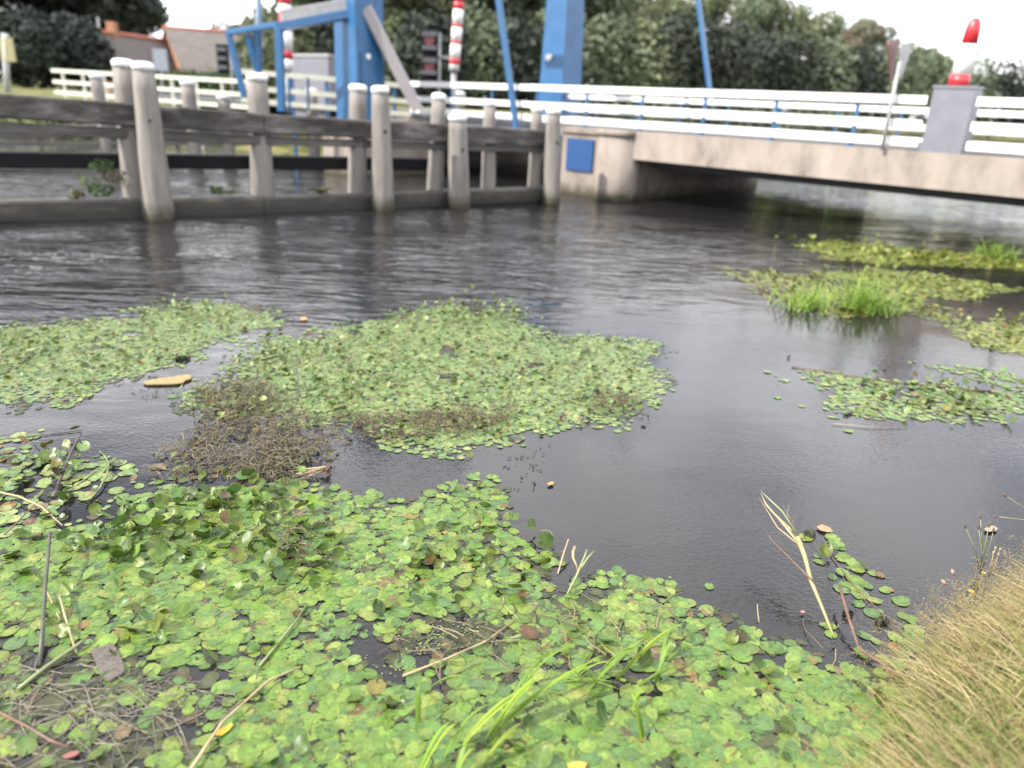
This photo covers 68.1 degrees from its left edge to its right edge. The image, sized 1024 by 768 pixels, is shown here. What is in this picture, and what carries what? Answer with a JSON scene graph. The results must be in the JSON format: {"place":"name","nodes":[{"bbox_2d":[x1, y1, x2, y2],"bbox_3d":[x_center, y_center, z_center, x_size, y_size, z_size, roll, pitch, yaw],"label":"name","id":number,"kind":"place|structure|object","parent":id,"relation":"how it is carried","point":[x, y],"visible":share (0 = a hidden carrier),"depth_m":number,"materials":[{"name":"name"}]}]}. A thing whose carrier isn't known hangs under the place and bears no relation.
{"place":"outdoors","nodes":[
{"label":"outdoors","id":0,"kind":"place"},
{"bbox_2d":[0,138,1023,767],"bbox_3d":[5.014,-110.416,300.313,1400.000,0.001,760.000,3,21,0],"label":"water","id":1,"kind":"structure","parent":0,"point":[698,460],"depth_m":6.47,"materials":[{"name":"black liquid"}]},
{"bbox_2d":[0,491,62,525],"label":"reed","id":2,"kind":"object","parent":1,"relation":"on","point":[42,507],"visible":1,"depth_m":4.12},
{"bbox_2d":[37,531,51,666],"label":"reed","id":3,"kind":"object","parent":1,"relation":"on","point":[42,630],"visible":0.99,"depth_m":3.24,"materials":[{"name":"plant"}]},
{"bbox_2d":[51,433,81,497],"bbox_3d":[-2.654,0.478,4.516,0.034,0.126,0.639,-3,21,-14],"label":"stick","id":4,"kind":"object","parent":1,"relation":"on","point":[56,488],"visible":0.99,"depth_m":4.44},
{"bbox_2d":[87,451,109,501],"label":"reed","id":5,"kind":"object","parent":1,"relation":"on","point":[98,489],"visible":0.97,"depth_m":4.41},
{"bbox_2d":[0,425,198,536],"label":"floating leaves","id":6,"kind":"object","parent":1,"relation":"on","point":[20,462],"visible":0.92,"depth_m":4.47,"materials":[{"name":"green plant"}]},
{"bbox_2d":[0,628,266,767],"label":"straw","id":7,"kind":"object","parent":1,"relation":"on","point":[66,701],"visible":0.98,"depth_m":2.83,"materials":[{"name":"plant"}]},
{"bbox_2d":[0,711,69,748],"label":"reed","id":8,"kind":"object","parent":7,"relation":"on","point":[31,729],"visible":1,"depth_m":2.70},
{"bbox_2d":[0,293,292,414],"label":"floating leaves","id":9,"kind":"object","parent":1,"relation":"on","point":[119,355],"visible":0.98,"depth_m":6.68,"materials":[{"name":"green plant"}]},
{"bbox_2d":[0,299,272,399],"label":"waterweeds","id":10,"kind":"object","parent":9,"relation":"on","point":[118,344],"visible":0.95,"depth_m":6.71,"materials":[{"name":"plant"}]},
{"bbox_2d":[143,375,191,384],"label":"piece of wood","id":11,"kind":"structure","parent":1,"relation":"on","point":[178,379],"depth_m":5.94,"materials":[{"name":"wood"}]},
{"bbox_2d":[0,72,464,155],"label":"timber fender","id":12,"kind":"object","parent":1,"relation":"in","point":[188,94],"visible":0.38,"depth_m":21.51,"materials":[{"name":"grey wood"}]},
{"bbox_2d":[190,666,300,767],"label":"reed","id":13,"kind":"object","parent":1,"relation":"on","point":[226,718],"visible":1,"depth_m":2.80,"materials":[{"name":"plant"}]},
{"bbox_2d":[163,421,331,482],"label":"floating leaves","id":14,"kind":"object","parent":1,"relation":"on","point":[328,452],"visible":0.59,"depth_m":4.84,"materials":[{"name":"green plant"}]},
{"bbox_2d":[141,396,369,487],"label":"waterweeds","id":15,"kind":"object","parent":1,"relation":"on","point":[268,456],"visible":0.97,"depth_m":4.86,"materials":[{"name":"plant"}]},
{"bbox_2d":[0,58,560,221],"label":"timber fender","id":16,"kind":"object","parent":1,"relation":"in","point":[138,115],"visible":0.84,"depth_m":14.04,"materials":[{"name":"grey wood"}]},
{"bbox_2d":[67,189,85,198],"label":"shrub","id":17,"kind":"object","parent":16,"relation":"on","point":[76,193],"visible":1,"depth_m":12.65,"materials":[{"name":"green plant"}]},
{"bbox_2d":[77,158,127,198],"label":"shrub","id":18,"kind":"object","parent":16,"relation":"on","point":[110,169],"visible":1,"depth_m":12.79,"materials":[{"name":"green plant"}]},
{"bbox_2d":[209,185,238,194],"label":"shrub","id":19,"kind":"object","parent":16,"relation":"on","point":[216,190],"visible":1,"depth_m":13.85,"materials":[{"name":"green plant"}]},
{"bbox_2d":[308,186,332,193],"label":"shrub","id":20,"kind":"object","parent":16,"relation":"on","point":[320,190],"visible":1,"depth_m":14.76,"materials":[{"name":"green plant"}]},
{"bbox_2d":[291,463,330,480],"bbox_3d":[-1.231,0.532,4.598,0.270,0.076,0.089,-7,23,-23],"label":"driftwood","id":21,"kind":"object","parent":1,"relation":"on","point":[325,469],"visible":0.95,"depth_m":4.61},
{"bbox_2d":[103,382,549,489],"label":"waterweeds","id":22,"kind":"object","parent":1,"relation":"on","point":[503,466],"visible":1,"depth_m":4.97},
{"bbox_2d":[169,305,678,456],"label":"drowned leaves","id":23,"kind":"object","parent":1,"relation":"on","point":[441,351],"visible":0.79,"depth_m":6.34,"materials":[{"name":"green plant"}]},
{"bbox_2d":[178,284,674,459],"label":"floating water plants","id":24,"kind":"object","parent":1,"relation":"on","point":[417,390],"depth_m":6.34,"materials":[{"name":"plant"}]},
{"bbox_2d":[289,356,300,446],"bbox_3d":[-1.598,0.093,5.616,0.046,0.150,1.442,-2,21,-13],"label":"stick","id":25,"kind":"object","parent":24,"relation":"on","point":[297,397],"visible":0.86,"depth_m":5.67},
{"bbox_2d":[179,331,646,444],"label":"waterweeds","id":26,"kind":"object","parent":24,"relation":"on","point":[427,419],"visible":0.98,"depth_m":5.57,"materials":[{"name":"plant"}]},
{"bbox_2d":[0,473,891,766],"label":"duckweed","id":27,"kind":"object","parent":1,"relation":"on","point":[416,649],"visible":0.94,"depth_m":3.24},
{"bbox_2d":[0,480,931,767],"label":"drowned leaves","id":28,"kind":"object","parent":1,"relation":"on","point":[458,640],"visible":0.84,"depth_m":3.12,"materials":[{"name":"green plant"}]},
{"bbox_2d":[0,466,934,767],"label":"floating leaves","id":29,"kind":"object","parent":1,"relation":"on","point":[682,738],"visible":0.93,"depth_m":3.25,"materials":[{"name":"green plant"}]},
{"bbox_2d":[16,635,88,690],"bbox_3d":[-1.829,1.110,3.025,0.027,0.034,0.315,11,22,21],"label":"reed","id":30,"kind":"object","parent":29,"relation":"on","point":[38,673],"visible":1,"depth_m":3.00,"materials":[{"name":"plant"}]},
{"bbox_2d":[57,590,77,653],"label":"reed","id":31,"kind":"object","parent":29,"relation":"on","point":[71,636],"visible":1,"depth_m":3.21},
{"bbox_2d":[90,644,124,682],"bbox_3d":[-1.620,1.119,3.049,0.086,0.012,0.234,-14,26,-38],"label":"stone slab","id":32,"kind":"object","parent":29,"relation":"on","point":[105,659],"depth_m":3.04,"materials":[{"name":"stone"}]},
{"bbox_2d":[216,723,232,735],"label":"leaf","id":33,"kind":"object","parent":29,"relation":"on","point":[224,730],"visible":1,"depth_m":2.75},
{"bbox_2d":[258,606,305,666],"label":"reed","id":34,"kind":"object","parent":29,"relation":"on","point":[277,644],"visible":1,"depth_m":3.20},
{"bbox_2d":[0,496,677,623],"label":"waterweeds","id":35,"kind":"object","parent":29,"relation":"on","point":[295,529],"visible":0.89,"depth_m":3.87,"materials":[{"name":"plant"}]},
{"bbox_2d":[415,641,598,767],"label":"grass tuft","id":36,"kind":"object","parent":29,"relation":"on","point":[507,701],"visible":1,"depth_m":2.79,"materials":[{"name":"plant"}]},
{"bbox_2d":[377,592,699,683],"bbox_3d":[0.148,1.066,3.370,1.482,0.024,0.582,-2,21,-11],"label":"straw","id":37,"kind":"object","parent":29,"relation":"on","point":[434,650],"visible":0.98,"depth_m":3.29,"materials":[{"name":"plant"}]},
{"bbox_2d":[402,620,513,676],"bbox_3d":[-0.202,1.118,3.207,0.584,0.017,0.048,-14,26,-38],"label":"reed","id":38,"kind":"object","parent":37,"relation":"on","point":[421,668],"visible":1,"depth_m":3.15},
{"bbox_2d":[568,761,586,767],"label":"leaf","id":39,"kind":"object","parent":29,"relation":"on","point":[578,764],"visible":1,"depth_m":2.67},
{"bbox_2d":[566,549,594,594],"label":"reed","id":40,"kind":"object","parent":29,"relation":"on","point":[582,563],"visible":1,"depth_m":3.73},
{"bbox_2d":[564,623,693,711],"bbox_3d":[0.506,1.133,3.114,0.571,0.136,0.309,-13,26,-36],"label":"grass tuft","id":41,"kind":"object","parent":29,"relation":"on","point":[625,651],"visible":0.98,"depth_m":3.09,"materials":[{"name":"plant"}]},
{"bbox_2d":[632,694,643,738],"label":"grass tuft","id":42,"kind":"object","parent":29,"relation":"on","point":[639,722],"visible":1,"depth_m":2.81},
{"bbox_2d":[645,103,781,128],"bbox_3d":[10.229,-12.680,37.665,3.026,2.478,12.155,20,27,39],"label":"bank scrub","id":43,"kind":"object","parent":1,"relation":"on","point":[749,124],"visible":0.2,"depth_m":36.10,"materials":[{"name":"green plant"}]},
{"bbox_2d":[770,109,869,134],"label":"bank scrub","id":44,"kind":"object","parent":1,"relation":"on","point":[823,128],"visible":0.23,"depth_m":45.30,"materials":[{"name":"green plant"}]},
{"bbox_2d":[717,266,973,323],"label":"floating leaves","id":45,"kind":"object","parent":1,"relation":"on","point":[937,313],"visible":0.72,"depth_m":9.74,"materials":[{"name":"green plant"}]},
{"bbox_2d":[760,280,849,316],"bbox_3d":[3.489,-1.099,9.067,1.240,0.372,1.012,3,21,0],"label":"grass tuft","id":46,"kind":"object","parent":45,"relation":"on","point":[808,306],"visible":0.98,"depth_m":9.02,"materials":[{"name":"plant"}]},
{"bbox_2d":[803,264,939,317],"bbox_3d":[4.237,-1.173,8.943,1.468,0.662,1.349,20,27,39],"label":"grass tuft","id":47,"kind":"object","parent":45,"relation":"on","point":[862,300],"visible":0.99,"depth_m":8.96,"materials":[{"name":"plant"}]},
{"bbox_2d":[799,533,924,669],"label":"floating leaves","id":48,"kind":"object","parent":1,"relation":"on","point":[858,581],"visible":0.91,"depth_m":3.71,"materials":[{"name":"green plant"}]},
{"bbox_2d":[760,490,833,633],"bbox_3d":[1.381,0.848,3.718,0.151,0.326,0.768,2,21,-1],"label":"reed stalk","id":49,"kind":"object","parent":48,"relation":"on","point":[797,540],"visible":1,"depth_m":3.73,"materials":[{"name":"plant"}]},
{"bbox_2d":[839,584,910,683],"bbox_3d":[1.561,1.102,3.369,0.118,0.073,0.601,0,21,-8],"label":"stick","id":50,"kind":"object","parent":48,"relation":"on","point":[850,622],"visible":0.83,"depth_m":3.38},
{"bbox_2d":[830,555,926,653],"bbox_3d":[1.732,1.043,3.639,0.034,0.029,0.814,0,21,-8],"label":"reed","id":51,"kind":"object","parent":1,"relation":"on","point":[867,598],"visible":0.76,"depth_m":3.67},
{"bbox_2d":[764,361,1023,424],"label":"floating leaves","id":52,"kind":"object","parent":1,"relation":"on","point":[983,397],"visible":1,"depth_m":6.34,"materials":[{"name":"green plant"}]},
{"bbox_2d":[792,366,953,387],"bbox_3d":[3.270,-0.043,6.733,1.492,0.017,0.092,8,21,15],"label":"stick","id":53,"kind":"object","parent":52,"relation":"on","point":[857,376],"visible":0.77,"depth_m":6.80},
{"bbox_2d":[775,220,1023,270],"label":"floating leaves","id":54,"kind":"object","parent":1,"relation":"on","point":[920,254],"visible":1,"depth_m":12.74,"materials":[{"name":"green plant"}]},
{"bbox_2d":[972,235,1023,260],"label":"grass tuft","id":55,"kind":"object","parent":54,"relation":"on","point":[989,253],"visible":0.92,"depth_m":12.98,"materials":[{"name":"plant"}]},
{"bbox_2d":[802,371,1006,671],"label":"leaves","id":56,"kind":"object","parent":1,"relation":"on","point":[860,568],"visible":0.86,"depth_m":3.44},
{"bbox_2d":[799,257,1021,300],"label":"floating leaves","id":57,"kind":"object","parent":1,"relation":"on","point":[930,290],"visible":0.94,"depth_m":10.73,"materials":[{"name":"green plant"}]},
{"bbox_2d":[934,308,1023,355],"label":"floating leaves","id":58,"kind":"object","parent":1,"relation":"on","point":[1014,333],"visible":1,"depth_m":8.31,"materials":[{"name":"green plant"}]},
{"bbox_2d":[963,513,994,573],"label":"plantain stalk","id":59,"kind":"object","parent":1,"relation":"on","point":[978,527],"visible":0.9,"depth_m":3.85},
{"bbox_2d":[0,81,1023,767],"bbox_3d":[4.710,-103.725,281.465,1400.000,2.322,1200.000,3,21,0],"label":"ground","id":60,"kind":"structure","parent":0,"point":[276,149],"depth_m":33.75,"materials":[{"name":"plant"}]},
{"bbox_2d":[0,33,16,91],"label":"marker post","id":61,"kind":"object","parent":60,"relation":"on","point":[7,53],"visible":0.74,"depth_m":37.00,"materials":[{"name":"metal"}]},
{"bbox_2d":[0,0,39,15],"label":"broadleaf tree","id":62,"kind":"object","parent":60,"relation":"on","point":[14,2],"visible":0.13,"depth_m":70.07,"materials":[{"name":"green plant"}]},
{"bbox_2d":[0,118,61,138],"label":"shrub","id":63,"kind":"object","parent":60,"relation":"on","point":[22,121],"visible":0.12,"depth_m":28.96,"materials":[{"name":"green plant"}]},
{"bbox_2d":[0,0,87,83],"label":"broadleaf tree","id":64,"kind":"object","parent":60,"relation":"on","point":[47,6],"visible":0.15,"depth_m":70.78,"materials":[{"name":"green plant"}]},
{"bbox_2d":[0,1,116,89],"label":"undergrowth","id":65,"kind":"object","parent":60,"relation":"on","point":[45,48],"visible":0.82,"depth_m":50.75,"materials":[{"name":"green plant"}]},
{"bbox_2d":[55,122,113,140],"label":"shrub","id":66,"kind":"object","parent":60,"relation":"on","point":[81,139],"visible":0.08,"depth_m":28.37,"materials":[{"name":"green plant"}]},
{"bbox_2d":[6,0,170,34],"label":"broadleaf tree","id":67,"kind":"object","parent":60,"relation":"on","point":[126,15],"visible":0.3,"depth_m":72.25,"materials":[{"name":"green plant"}]},
{"bbox_2d":[96,17,176,92],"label":"brick house","id":68,"kind":"structure","parent":60,"relation":"on","point":[133,47],"depth_m":57.61,"materials":[{"name":"tile"}]},
{"bbox_2d":[136,24,160,36],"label":"broadleaf tree","id":69,"kind":"object","parent":60,"relation":"on","point":[146,31],"visible":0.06,"depth_m":85.69,"materials":[{"name":"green plant"}]},
{"bbox_2d":[51,69,247,148],"bbox_3d":[-13.640,-10.041,28.772,11.684,3.341,0.126,13,23,26],"label":"board fence","id":70,"kind":"object","parent":60,"relation":"on","point":[86,95],"visible":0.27,"depth_m":27.86,"materials":[{"name":"beige paint"}]},
{"bbox_2d":[152,48,168,94],"bbox_3d":[-17.184,-15.108,37.307,0.679,2.549,0.194,3,21,0],"label":"sign board","id":71,"kind":"object","parent":60,"relation":"on","point":[160,59],"visible":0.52,"depth_m":36.97,"materials":[{"name":"metal"}]},
{"bbox_2d":[154,67,246,97],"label":"hedge","id":72,"kind":"object","parent":60,"relation":"on","point":[203,85],"visible":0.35,"depth_m":42.32,"materials":[{"name":"green plant"}]},
{"bbox_2d":[162,25,272,89],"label":"brick house","id":73,"kind":"structure","parent":60,"relation":"on","point":[192,47],"depth_m":61.06,"materials":[{"name":"brick"}]},
{"bbox_2d":[206,17,252,29],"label":"broadleaf tree","id":74,"kind":"object","parent":60,"relation":"on","point":[230,26],"visible":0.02,"depth_m":83.06,"materials":[{"name":"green plant"}]},
{"bbox_2d":[255,0,262,70],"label":"lamp mast","id":75,"kind":"object","parent":60,"relation":"on","point":[258,11],"visible":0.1,"depth_m":28.97,"materials":[{"name":"metal"}]},
{"bbox_2d":[265,0,325,53],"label":"broadleaf tree","id":76,"kind":"object","parent":60,"relation":"on","point":[304,2],"depth_m":51.14,"materials":[{"name":"green plant"}]},
{"bbox_2d":[241,69,410,155],"bbox_3d":[-5.593,-7.392,23.107,5.031,3.890,0.117,1,21,-3],"label":"board fence","id":77,"kind":"object","parent":60,"relation":"on","point":[327,107],"visible":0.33,"depth_m":22.58,"materials":[{"name":"beige paint"}]},
{"bbox_2d":[234,0,424,104],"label":"undergrowth","id":78,"kind":"object","parent":60,"relation":"on","point":[319,39],"visible":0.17,"depth_m":47.82,"materials":[{"name":"green plant"}]},
{"bbox_2d":[314,0,446,80],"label":"broadleaf tree","id":79,"kind":"object","parent":60,"relation":"on","point":[398,9],"visible":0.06,"depth_m":51.56,"materials":[{"name":"green plant"}]},
{"bbox_2d":[386,0,466,35],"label":"broadleaf tree","id":80,"kind":"object","parent":60,"relation":"on","point":[408,3],"visible":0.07,"depth_m":52.25,"materials":[{"name":"green plant"}]},
{"bbox_2d":[425,0,537,107],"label":"broadleaf tree","id":81,"kind":"object","parent":60,"relation":"on","point":[447,4],"visible":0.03,"depth_m":50.30,"materials":[{"name":"green plant"}]},
{"bbox_2d":[384,0,597,110],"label":"undergrowth","id":82,"kind":"object","parent":60,"relation":"on","point":[482,46],"visible":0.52,"depth_m":46.18,"materials":[{"name":"green plant"}]},
{"bbox_2d":[67,81,1023,206],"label":"concrete bridge","id":83,"kind":"structure","parent":60,"relation":"on","point":[614,160],"depth_m":16.75,"materials":[{"name":"beige concrete"}]},
{"bbox_2d":[215,44,234,103],"bbox_3d":[-11.618,-12.481,30.696,0.521,2.355,0.370,3,21,0],"label":"traffic signal","id":84,"kind":"object","parent":83,"relation":"on","point":[224,62],"visible":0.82,"depth_m":30.43,"materials":[{"name":"black metal"}]},
{"bbox_2d":[278,0,293,112],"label":"barrier boom","id":85,"kind":"object","parent":83,"relation":"on","point":[288,37],"visible":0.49,"depth_m":22.41,"materials":[{"name":"metal"}]},
{"bbox_2d":[291,54,336,117],"bbox_3d":[-7.014,-10.809,27.629,2.872,2.178,1.393,18,25,35],"label":"control cabin","id":86,"kind":"object","parent":83,"relation":"on","point":[316,64],"visible":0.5,"depth_m":26.75,"materials":[{"name":"grey paint"}]},
{"bbox_2d":[422,28,449,92],"bbox_3d":[-2.328,-9.775,24.076,1.049,2.741,0.370,3,21,0],"label":"traffic signal","id":87,"kind":"object","parent":83,"relation":"on","point":[432,57],"visible":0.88,"depth_m":23.80,"materials":[{"name":"black metal"}]},
{"bbox_2d":[449,1,463,109],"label":"barrier boom","id":88,"kind":"object","parent":83,"relation":"on","point":[456,33],"visible":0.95,"depth_m":22.29,"materials":[{"name":"metal"}]},
{"bbox_2d":[333,0,713,128],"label":"drawbridge portal","id":89,"kind":"object","parent":83,"relation":"on","point":[359,57],"visible":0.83,"depth_m":20.97,"materials":[{"name":"blue paint"}]},
{"bbox_2d":[225,0,422,111],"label":"steel frame","id":90,"kind":"object","parent":89,"relation":"attached to","point":[312,15],"visible":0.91,"depth_m":20.07,"materials":[{"name":"blue paint"}]},
{"bbox_2d":[880,39,911,149],"bbox_3d":[6.919,-5.295,13.894,0.260,1.915,0.616,20,26,38],"label":"road sign","id":91,"kind":"object","parent":83,"relation":"on","point":[893,46],"visible":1,"depth_m":13.71,"materials":[{"name":"metal"}]},
{"bbox_2d":[920,17,984,153],"bbox_3d":[7.874,-5.233,13.351,0.704,2.220,0.540,20,27,39],"label":"barrier cabinet","id":92,"kind":"object","parent":83,"relation":"on","point":[952,113],"visible":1,"depth_m":13.28,"materials":[{"name":"metal"}]},
{"bbox_2d":[489,0,610,74],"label":"broadleaf tree","id":93,"kind":"object","parent":60,"relation":"on","point":[522,8],"visible":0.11,"depth_m":51.07,"materials":[{"name":"green plant"}]},
{"bbox_2d":[528,99,663,121],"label":"bank scrub","id":94,"kind":"object","parent":60,"relation":"on","point":[618,116],"visible":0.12,"depth_m":30.72,"materials":[{"name":"green plant"}]},
{"bbox_2d":[582,0,655,74],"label":"broadleaf tree","id":95,"kind":"object","parent":60,"relation":"on","point":[631,8],"visible":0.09,"depth_m":53.27,"materials":[{"name":"green plant"}]},
{"bbox_2d":[601,0,660,93],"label":"broadleaf tree","id":96,"kind":"object","parent":60,"relation":"on","point":[650,7],"visible":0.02,"depth_m":58.19,"materials":[{"name":"green plant"}]},
{"bbox_2d":[581,3,763,111],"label":"undergrowth","id":97,"kind":"object","parent":60,"relation":"on","point":[659,57],"visible":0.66,"depth_m":51.91,"materials":[{"name":"green plant"}]},
{"bbox_2d":[647,0,708,79],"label":"broadleaf tree","id":98,"kind":"object","parent":60,"relation":"on","point":[678,5],"visible":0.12,"depth_m":57.72,"materials":[{"name":"green plant"}]},
{"bbox_2d":[702,0,761,85],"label":"broadleaf tree","id":99,"kind":"object","parent":60,"relation":"on","point":[719,7],"visible":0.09,"depth_m":62.05,"materials":[{"name":"green plant"}]},
{"bbox_2d":[733,0,807,87],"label":"broadleaf tree","id":100,"kind":"object","parent":60,"relation":"on","point":[772,15],"visible":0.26,"depth_m":64.97,"materials":[{"name":"green plant"}]},
{"bbox_2d":[784,3,849,90],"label":"broadleaf tree","id":101,"kind":"object","parent":60,"relation":"on","point":[815,23],"visible":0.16,"depth_m":68.49,"materials":[{"name":"green plant"}]},
{"bbox_2d":[723,25,929,135],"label":"undergrowth","id":102,"kind":"object","parent":60,"relation":"on","point":[859,73],"visible":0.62,"depth_m":61.31,"materials":[{"name":"green plant"}]},
{"bbox_2d":[840,16,900,89],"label":"broadleaf tree","id":103,"kind":"object","parent":60,"relation":"on","point":[870,31],"visible":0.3,"depth_m":74.89,"materials":[{"name":"green plant"}]},
{"bbox_2d":[769,535,1023,767],"bbox_3d":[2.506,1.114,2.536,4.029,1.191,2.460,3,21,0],"label":"grass","id":104,"kind":"structure","parent":60,"relation":"on","point":[947,740],"depth_m":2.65,"materials":[{"name":"plant"}]},
{"bbox_2d":[887,41,948,113],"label":"broadleaf tree","id":105,"kind":"object","parent":60,"relation":"on","point":[934,53],"visible":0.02,"depth_m":80.58,"materials":[{"name":"green plant"}]},
{"bbox_2d":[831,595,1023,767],"bbox_3d":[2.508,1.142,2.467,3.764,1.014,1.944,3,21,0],"label":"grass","id":106,"kind":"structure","parent":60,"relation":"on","point":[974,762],"depth_m":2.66,"materials":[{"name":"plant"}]},
{"bbox_2d":[887,40,1023,140],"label":"undergrowth","id":107,"kind":"object","parent":60,"relation":"on","point":[1008,79],"visible":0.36,"depth_m":77.71,"materials":[{"name":"green plant"}]},
{"bbox_2d":[149,0,1023,120],"label":"sky","id":108,"kind":"structure","parent":0,"point":[944,23],"materials":[{"name":"white"}]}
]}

